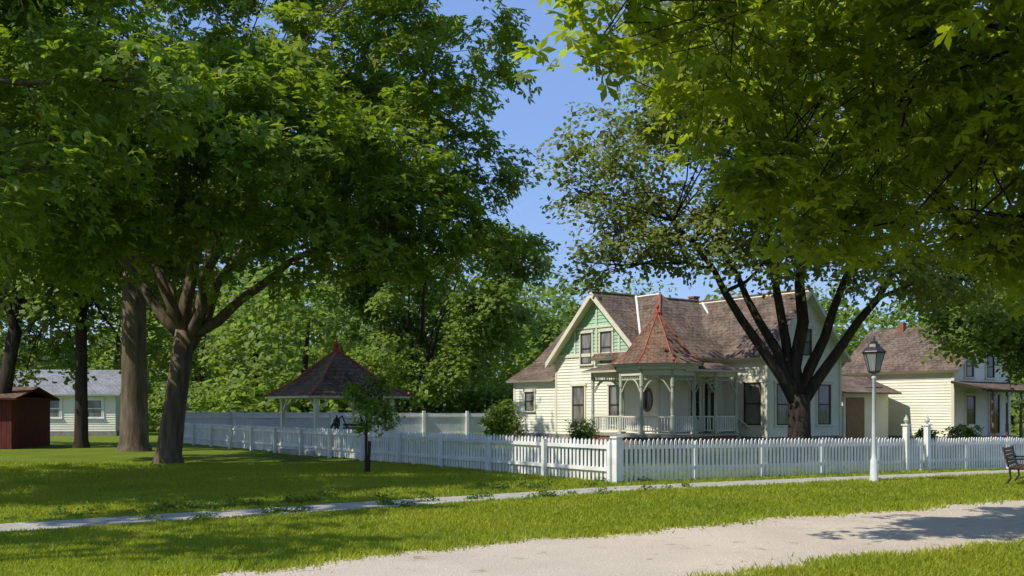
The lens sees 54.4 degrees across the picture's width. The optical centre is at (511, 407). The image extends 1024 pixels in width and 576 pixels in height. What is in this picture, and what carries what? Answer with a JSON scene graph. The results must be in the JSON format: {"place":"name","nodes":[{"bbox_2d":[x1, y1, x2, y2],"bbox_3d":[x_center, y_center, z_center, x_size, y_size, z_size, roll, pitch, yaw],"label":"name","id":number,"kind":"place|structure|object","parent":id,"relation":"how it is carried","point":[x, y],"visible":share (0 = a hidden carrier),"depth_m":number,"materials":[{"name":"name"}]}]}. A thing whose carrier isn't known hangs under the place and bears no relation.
{"place":"outdoors","nodes":[
{"label":"outdoors","id":0,"kind":"place"},
{"bbox_2d":[0,460,1023,575],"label":"grass","id":1,"kind":"structure","parent":0,"point":[37,490],"depth_m":15.95,"materials":[{"name":"green plant"}]},
{"bbox_2d":[0,414,1023,571],"bbox_3d":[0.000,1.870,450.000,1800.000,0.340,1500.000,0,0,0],"label":"ground","id":2,"kind":"structure","parent":0,"point":[101,449],"depth_m":36.25,"materials":[{"name":"green plant"}]},
{"bbox_2d":[0,387,59,448],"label":"red barn shed","id":3,"kind":"structure","parent":2,"relation":"on","point":[24,417],"depth_m":42.16,"materials":[{"name":"red wood"}]},
{"bbox_2d":[0,249,124,393],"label":"shade tree","id":4,"kind":"object","parent":2,"relation":"on","point":[15,313],"visible":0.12,"depth_m":41.26,"materials":[{"name":"green plant"}]},
{"bbox_2d":[13,369,120,435],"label":"white cottage","id":5,"kind":"structure","parent":2,"relation":"on","point":[104,394],"depth_m":60.03,"materials":[{"name":"paint"}]},
{"bbox_2d":[0,248,212,447],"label":"shade tree","id":6,"kind":"object","parent":2,"relation":"on","point":[78,360],"visible":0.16,"depth_m":43.40,"materials":[{"name":"green plant"}]},
{"bbox_2d":[0,0,229,274],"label":"maple tree","id":7,"kind":"object","parent":2,"relation":"on","point":[71,142],"visible":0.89,"depth_m":18.54,"materials":[{"name":"green plant"}]},
{"bbox_2d":[1,7,301,451],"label":"shade tree","id":8,"kind":"object","parent":2,"relation":"on","point":[134,432],"visible":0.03,"depth_m":38.63,"materials":[{"name":"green plant"}]},
{"bbox_2d":[0,0,560,463],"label":"maple tree","id":9,"kind":"object","parent":2,"relation":"on","point":[342,170],"visible":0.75,"depth_m":26.29,"materials":[{"name":"green plant"}]},
{"bbox_2d":[148,373,512,431],"bbox_3d":[-20.593,-0.404,67.421,51.190,4.900,14.514,0,0,18],"label":"shrub row","id":10,"kind":"object","parent":2,"relation":"on","point":[475,403],"visible":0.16,"depth_m":61.09,"materials":[{"name":"green plant"}]},
{"bbox_2d":[264,337,410,455],"bbox_3d":[-6.550,-0.425,37.199,4.115,4.450,4.115,0,0,-36],"label":"gazebo","id":11,"kind":"object","parent":2,"relation":"on","point":[321,379],"visible":0.71,"depth_m":36.50,"materials":[{"name":"paint"}]},
{"bbox_2d":[343,424,365,432],"bbox_3d":[-6.100,1.070,38.300,1.400,0.900,0.500,0,0,33],"label":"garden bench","id":12,"kind":"object","parent":11,"relation":"on","point":[350,427],"visible":0.09,"depth_m":38.64,"materials":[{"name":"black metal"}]},
{"bbox_2d":[1,475,692,521],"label":"clover patch","id":13,"kind":"object","parent":2,"relation":"on","point":[499,487],"visible":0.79,"depth_m":17.41,"materials":[{"name":"green plant"}]},
{"bbox_2d":[183,410,511,443],"bbox_3d":[-7.087,0.890,50.782,18.714,1.620,0.160,0,0,-23],"label":"board fence","id":14,"kind":"object","parent":2,"relation":"on","point":[450,423],"visible":0.31,"depth_m":50.25,"materials":[{"name":"white paint"}]},
{"bbox_2d":[367,441,370,471],"bbox_3d":[-3.635,1.325,25.300,0.110,0.953,0.070,0,0,0],"label":"wooden stake","id":15,"kind":"object","parent":2,"relation":"on","point":[369,456],"visible":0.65,"depth_m":25.27,"materials":[{"name":"brown wood"}]},
{"bbox_2d":[337,370,405,473],"bbox_3d":[-3.579,0.471,25.355,1.666,2.957,2.187,0,0,0],"label":"young tree","id":16,"kind":"object","parent":2,"relation":"on","point":[352,390],"visible":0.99,"depth_m":25.24,"materials":[{"name":"green plant"}]},
{"bbox_2d":[183,423,611,481],"bbox_3d":[-6.749,1.239,34.618,0.172,1.122,30.910,0,0,-35],"label":"picket fence","id":17,"kind":"object","parent":2,"relation":"on","point":[270,438],"visible":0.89,"depth_m":28.77,"materials":[{"name":"white paint"}]},
{"bbox_2d":[304,208,559,412],"bbox_3d":[-4.551,-4.989,57.519,14.672,13.878,10.414,0,0,0],"label":"shade tree","id":18,"kind":"object","parent":2,"relation":"on","point":[473,311],"visible":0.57,"depth_m":55.91,"materials":[{"name":"green plant"}]},
{"bbox_2d":[477,399,528,443],"bbox_3d":[-0.468,0.704,47.511,2.530,2.324,2.118,0,0,-22],"label":"lilac bush","id":19,"kind":"object","parent":2,"relation":"on","point":[501,422],"visible":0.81,"depth_m":47.09,"materials":[{"name":"green plant"}]},
{"bbox_2d":[0,247,1023,435],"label":"distant trees","id":20,"kind":"object","parent":2,"relation":"on","point":[260,329],"visible":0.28,"depth_m":65.80,"materials":[{"name":"green plant"}]},
{"bbox_2d":[4,479,1019,573],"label":"fallen leaves","id":21,"kind":"object","parent":2,"relation":"on","point":[417,509],"visible":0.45,"depth_m":15.21,"materials":[{"name":"brown plant"}]},
{"bbox_2d":[2,298,1023,418],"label":"distant tree line","id":22,"kind":"object","parent":2,"relation":"on","point":[40,366],"visible":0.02,"depth_m":115.29,"materials":[{"name":"green plant"}]},
{"bbox_2d":[565,417,599,449],"bbox_3d":[2.861,1.091,40.474,1.481,1.437,1.706,0,0,0],"label":"boxwood shrub","id":23,"kind":"object","parent":2,"relation":"on","point":[579,433],"visible":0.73,"depth_m":40.39,"materials":[{"name":"green plant"}]},
{"bbox_2d":[591,432,746,449],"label":"porch floor","id":24,"kind":"structure","parent":2,"relation":"on","point":[628,436],"depth_m":41.20,"materials":[{"name":"grey wood"}]},
{"bbox_2d":[591,369,750,434],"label":"porch posts and rails","id":25,"kind":"object","parent":2,"relation":"on","point":[603,423],"visible":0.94,"depth_m":41.39,"materials":[{"name":"white wood"}]},
{"bbox_2d":[581,303,747,372],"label":"porch roof and turret","id":26,"kind":"structure","parent":25,"relation":"on","point":[657,343],"depth_m":40.90,"materials":[{"name":"brown wood"}]},
{"bbox_2d":[513,304,841,447],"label":"trim boards","id":27,"kind":"object","parent":2,"relation":"on","point":[766,402],"depth_m":45.28,"materials":[{"name":"paint"}]},
{"bbox_2d":[523,326,832,431],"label":"windows and doors","id":28,"kind":"structure","parent":27,"relation":"attached to","point":[752,403],"depth_m":44.35,"materials":[{"name":"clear glass"}]},
{"bbox_2d":[508,0,1023,320],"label":"maple tree","id":29,"kind":"object","parent":2,"relation":"on","point":[881,77],"visible":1,"depth_m":12.46,"materials":[{"name":"green plant"}]},
{"bbox_2d":[526,0,1023,460],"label":"ash tree","id":30,"kind":"object","parent":2,"relation":"on","point":[799,388],"visible":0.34,"depth_m":34.04,"materials":[{"name":"green plant"}]},
{"bbox_2d":[610,414,1023,483],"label":"picket fence","id":31,"kind":"object","parent":2,"relation":"on","point":[922,453],"visible":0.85,"depth_m":25.80,"materials":[{"name":"white paint"}]},
{"bbox_2d":[841,376,901,442],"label":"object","id":32,"kind":"structure","parent":2,"relation":"on","point":[856,409],"depth_m":48.68,"materials":[{"name":"beige paint"}]},
{"bbox_2d":[862,336,885,480],"bbox_3d":[8.719,0.084,23.978,0.534,3.650,0.576,0,0,0],"label":"street lamp","id":33,"kind":"object","parent":2,"relation":"on","point":[874,352],"visible":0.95,"depth_m":23.91,"materials":[{"name":"white metal"}]},
{"bbox_2d":[910,426,943,453],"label":"garden plants","id":34,"kind":"object","parent":2,"relation":"on","point":[920,434],"visible":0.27,"depth_m":38.36,"materials":[{"name":"green plant"}]},
{"bbox_2d":[842,323,1023,441],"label":"clapboard house","id":35,"kind":"structure","parent":2,"relation":"on","point":[941,393],"depth_m":49.63,"materials":[{"name":"beige paint"}]},
{"bbox_2d":[881,211,1023,389],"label":"shade tree","id":36,"kind":"object","parent":2,"relation":"on","point":[996,334],"visible":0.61,"depth_m":40.03,"materials":[{"name":"green plant"}]},
{"bbox_2d":[943,424,983,449],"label":"garden plants","id":37,"kind":"object","parent":2,"relation":"on","point":[966,431],"visible":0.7,"depth_m":40.93,"materials":[{"name":"green plant"}]},
{"bbox_2d":[1002,445,1023,483],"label":"park bench","id":38,"kind":"object","parent":2,"relation":"on","point":[1018,467],"visible":0.94,"depth_m":23.77,"materials":[{"name":"brown wood"}]},
{"bbox_2d":[0,470,1023,532],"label":"sidewalk","id":39,"kind":"structure","parent":0,"point":[124,519],"depth_m":17.16,"materials":[{"name":"concrete"}]},
{"bbox_2d":[0,0,1023,398],"label":"sky","id":40,"kind":"structure","parent":0,"point":[525,124],"materials":[{"name":"blue"}]},
{"bbox_2d":[155,500,1023,575],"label":"gravel road","id":41,"kind":"structure","parent":0,"point":[714,547],"depth_m":12.05,"materials":[{"name":"beige gravel"}]},
{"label":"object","id":42,"kind":"object","parent":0,"visible":0},
{"bbox_2d":[515,301,838,436],"bbox_3d":[6.490,-1.900,45.568,15.827,6.300,6.378,0,0,23],"label":"clapboard siding","id":43,"kind":"object","parent":42,"relation":"attached to","point":[541,419],"visible":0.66,"depth_m":44.60,"materials":[{"name":"beige paint"}]},
{"bbox_2d":[506,290,851,382],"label":"shingle roof","id":44,"kind":"structure","parent":42,"relation":"on","point":[717,331],"depth_m":44.95,"materials":[{"name":"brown wood"}]},
{"bbox_2d":[545,288,812,367],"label":"roof trim","id":45,"kind":"structure","parent":44,"relation":"attached to","point":[606,315],"depth_m":45.80,"materials":[{"name":"paint"}]},
{"bbox_2d":[688,296,699,299],"bbox_3d":[9.156,-4.550,50.124,0.430,2.100,0.430,0,0,-35],"label":"chimney","id":46,"kind":"object","parent":44,"relation":"on","point":[694,297],"visible":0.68,"depth_m":49.97,"materials":[{"name":"red brick"}]}
]}

